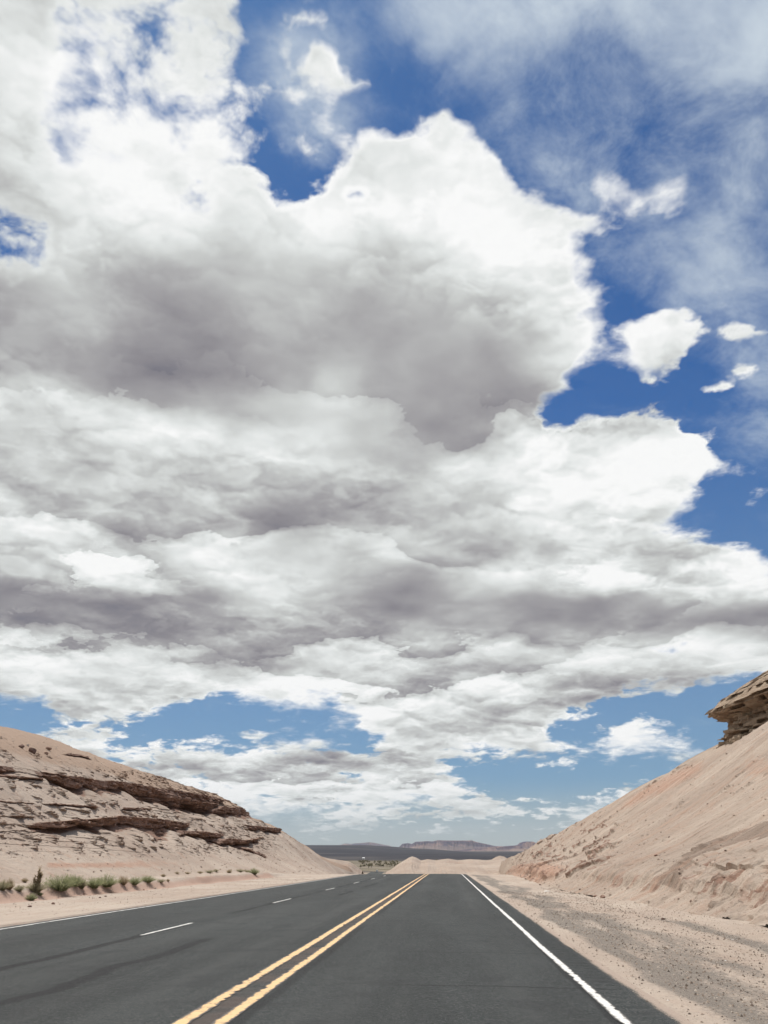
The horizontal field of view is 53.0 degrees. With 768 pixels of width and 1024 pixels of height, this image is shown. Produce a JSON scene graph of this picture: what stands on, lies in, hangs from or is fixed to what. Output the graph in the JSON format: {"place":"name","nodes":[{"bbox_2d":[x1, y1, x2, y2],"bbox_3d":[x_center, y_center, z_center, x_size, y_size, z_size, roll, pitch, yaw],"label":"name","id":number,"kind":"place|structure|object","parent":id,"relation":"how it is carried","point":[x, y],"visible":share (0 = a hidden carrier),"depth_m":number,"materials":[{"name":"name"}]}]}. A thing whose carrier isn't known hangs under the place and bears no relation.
{"place":"outdoors","nodes":[
{"label":"outdoors","id":0,"kind":"place"},
{"bbox_2d":[0,726,353,883],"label":"hill","id":1,"kind":"structure","parent":0,"point":[162,811],"depth_m":59.97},
{"bbox_2d":[29,747,36,753],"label":"stone","id":2,"kind":"object","parent":1,"relation":"on","point":[32,750],"visible":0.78,"depth_m":58.38,"materials":[{"name":"brown stone"}]},
{"bbox_2d":[2,738,330,878],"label":"rubble","id":3,"kind":"object","parent":1,"relation":"on","point":[167,845],"visible":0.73,"depth_m":68.32,"materials":[{"name":"brown stone"}]},
{"bbox_2d":[0,871,692,1023],"bbox_3d":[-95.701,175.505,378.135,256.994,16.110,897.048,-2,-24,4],"label":"road","id":4,"kind":"structure","parent":0,"point":[444,949],"depth_m":10.49,"materials":[{"name":"grey asphalt"}]},
{"bbox_2d":[142,923,191,934],"bbox_3d":[-4.481,8.674,16.051,0.117,0.039,3.200,-2,-24,4],"label":"lane marking","id":5,"kind":"object","parent":4,"relation":"on","point":[165,929],"visible":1,"depth_m":15.79,"materials":[{"name":"white paint"}]},
{"bbox_2d":[0,874,357,929],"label":"edge line","id":6,"kind":"object","parent":4,"relation":"on","point":[139,907],"visible":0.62,"depth_m":22.73,"materials":[{"name":"white paint"}]},
{"bbox_2d":[171,874,424,1023],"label":"line","id":7,"kind":"object","parent":4,"relation":"on","point":[198,1012],"visible":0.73,"depth_m":9.25,"materials":[{"name":"yellow paint"}]},
{"bbox_2d":[211,874,427,1023],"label":"line","id":8,"kind":"object","parent":4,"relation":"on","point":[237,1010],"visible":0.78,"depth_m":9.16,"materials":[{"name":"yellow paint"}]},
{"bbox_2d":[461,874,631,1023],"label":"edge line","id":9,"kind":"object","parent":4,"relation":"on","point":[609,1008],"visible":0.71,"depth_m":9.41,"materials":[{"name":"white paint"}]},
{"bbox_2d":[341,842,388,845],"bbox_3d":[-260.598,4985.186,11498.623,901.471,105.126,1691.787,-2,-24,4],"label":"mesa","id":10,"kind":"structure","parent":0,"point":[371,843],"depth_m":11305.69,"materials":[{"name":"grey stone"}]},
{"bbox_2d":[0,845,767,1023],"bbox_3d":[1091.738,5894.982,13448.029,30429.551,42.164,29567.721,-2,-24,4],"label":"ground","id":11,"kind":"structure","parent":0,"point":[198,887],"depth_m":18.84,"materials":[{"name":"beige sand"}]},
{"bbox_2d":[0,879,13,890],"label":"shrub","id":12,"kind":"object","parent":11,"relation":"on","point":[3,887],"visible":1,"depth_m":27.75,"materials":[{"name":"green plant"}]},
{"bbox_2d":[4,879,15,890],"bbox_3d":[-13.754,13.665,28.345,0.458,0.464,0.493,-2,-24,4],"label":"shrub","id":13,"kind":"object","parent":11,"relation":"on","point":[11,887],"visible":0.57,"depth_m":28.27,"materials":[{"name":"green plant"}]},
{"bbox_2d":[12,885,26,891],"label":"shrub","id":14,"kind":"object","parent":11,"relation":"on","point":[18,889],"visible":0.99,"depth_m":28.67,"materials":[{"name":"green plant"}]},
{"bbox_2d":[26,893,37,900],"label":"shrub","id":15,"kind":"object","parent":11,"relation":"on","point":[31,897],"visible":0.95,"depth_m":28.45,"materials":[{"name":"green plant"}]},
{"bbox_2d":[26,865,49,892],"bbox_3d":[-13.387,14.193,29.799,0.994,0.975,0.960,-2,-24,4],"label":"desert plant","id":16,"kind":"object","parent":11,"relation":"on","point":[36,886],"visible":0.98,"depth_m":29.72,"materials":[{"name":"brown plant"}]},
{"bbox_2d":[40,873,79,890],"bbox_3d":[-13.187,15.067,31.409,1.768,0.691,1.747,-2,-24,4],"label":"shrub","id":17,"kind":"object","parent":11,"relation":"on","point":[59,885],"visible":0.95,"depth_m":31.21,"materials":[{"name":"green plant"}]},
{"bbox_2d":[66,874,87,886],"bbox_3d":[-13.160,15.642,32.778,1.160,0.523,1.125,-2,-24,4],"label":"shrub","id":18,"kind":"object","parent":11,"relation":"on","point":[76,879],"visible":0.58,"depth_m":32.70,"materials":[{"name":"green plant"}]},
{"bbox_2d":[78,878,88,888],"bbox_3d":[-12.993,15.987,33.175,0.561,0.445,0.600,-2,-24,4],"label":"shrub","id":19,"kind":"object","parent":11,"relation":"on","point":[82,885],"visible":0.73,"depth_m":33.07,"materials":[{"name":"green plant"}]},
{"bbox_2d":[85,877,104,888],"bbox_3d":[-12.917,16.495,34.320,1.222,0.486,1.285,-2,-24,4],"label":"shrub","id":20,"kind":"object","parent":11,"relation":"on","point":[93,884],"visible":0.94,"depth_m":34.15,"materials":[{"name":"green plant"}]},
{"bbox_2d":[94,874,121,886],"bbox_3d":[-12.817,17.011,35.634,1.567,0.605,1.562,-2,-24,4],"label":"shrub","id":21,"kind":"object","parent":11,"relation":"on","point":[109,883],"visible":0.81,"depth_m":35.47,"materials":[{"name":"green plant"}]},
{"bbox_2d":[118,875,127,884],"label":"shrub","id":22,"kind":"object","parent":11,"relation":"on","point":[124,882],"visible":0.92,"depth_m":37.41,"materials":[{"name":"plant"}]},
{"bbox_2d":[128,876,142,884],"bbox_3d":[-12.581,18.537,38.759,1.056,0.418,1.012,-2,-24,4],"label":"shrub","id":23,"kind":"object","parent":11,"relation":"on","point":[133,882],"visible":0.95,"depth_m":38.65,"materials":[{"name":"green plant"}]},
{"bbox_2d":[139,875,158,882],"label":"shrub","id":24,"kind":"object","parent":11,"relation":"on","point":[148,879],"visible":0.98,"depth_m":40.73,"materials":[{"name":"green plant"}]},
{"bbox_2d":[249,867,259,874],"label":"shrub","id":25,"kind":"object","parent":11,"relation":"on","point":[254,872],"visible":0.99,"depth_m":63.51,"materials":[{"name":"green plant"}]},
{"bbox_2d":[323,857,363,873],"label":"sand mound","id":26,"kind":"object","parent":11,"relation":"on","point":[354,868],"visible":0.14,"depth_m":193.16,"materials":[{"name":"beige sand"}]},
{"bbox_2d":[386,856,504,873],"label":"sand mound","id":27,"kind":"object","parent":11,"relation":"on","point":[412,865],"visible":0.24,"depth_m":179.01,"materials":[{"name":"beige sand"}]},
{"bbox_2d":[441,864,500,874],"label":"sand mound","id":28,"kind":"object","parent":11,"relation":"on","point":[470,869],"visible":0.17,"depth_m":151.25,"materials":[{"name":"beige sand"}]},
{"bbox_2d":[492,856,506,859],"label":"sand mound","id":29,"kind":"object","parent":11,"relation":"on","point":[500,857],"visible":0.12,"depth_m":469.63,"materials":[{"name":"beige sand"}]},
{"bbox_2d":[0,0,767,846],"label":"sky","id":30,"kind":"structure","parent":0,"point":[383,384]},
{"bbox_2d":[400,840,498,850],"bbox_3d":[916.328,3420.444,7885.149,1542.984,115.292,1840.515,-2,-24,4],"label":"mesa","id":31,"kind":"structure","parent":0,"point":[450,845],"depth_m":7621.59,"materials":[{"name":"stone"}]},
{"bbox_2d":[454,841,535,850],"bbox_3d":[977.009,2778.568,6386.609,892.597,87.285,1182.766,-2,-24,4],"label":"mesa","id":32,"kind":"structure","parent":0,"point":[522,846],"depth_m":6227.92,"materials":[{"name":"stone"}]},
{"bbox_2d":[499,721,767,925],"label":"hill","id":33,"kind":"structure","parent":0,"point":[702,790],"depth_m":38.83,"materials":[{"name":"beige sand"}]},
{"bbox_2d":[502,729,765,923],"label":"rubble","id":34,"kind":"object","parent":33,"relation":"on","point":[708,908],"visible":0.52,"depth_m":42.40,"materials":[{"name":"beige stone"}]},
{"bbox_2d":[705,670,767,748],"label":"rock outcrop","id":35,"kind":"object","parent":33,"relation":"on","point":[741,711],"visible":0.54,"depth_m":67.86,"materials":[{"name":"brown stone"}]}
]}

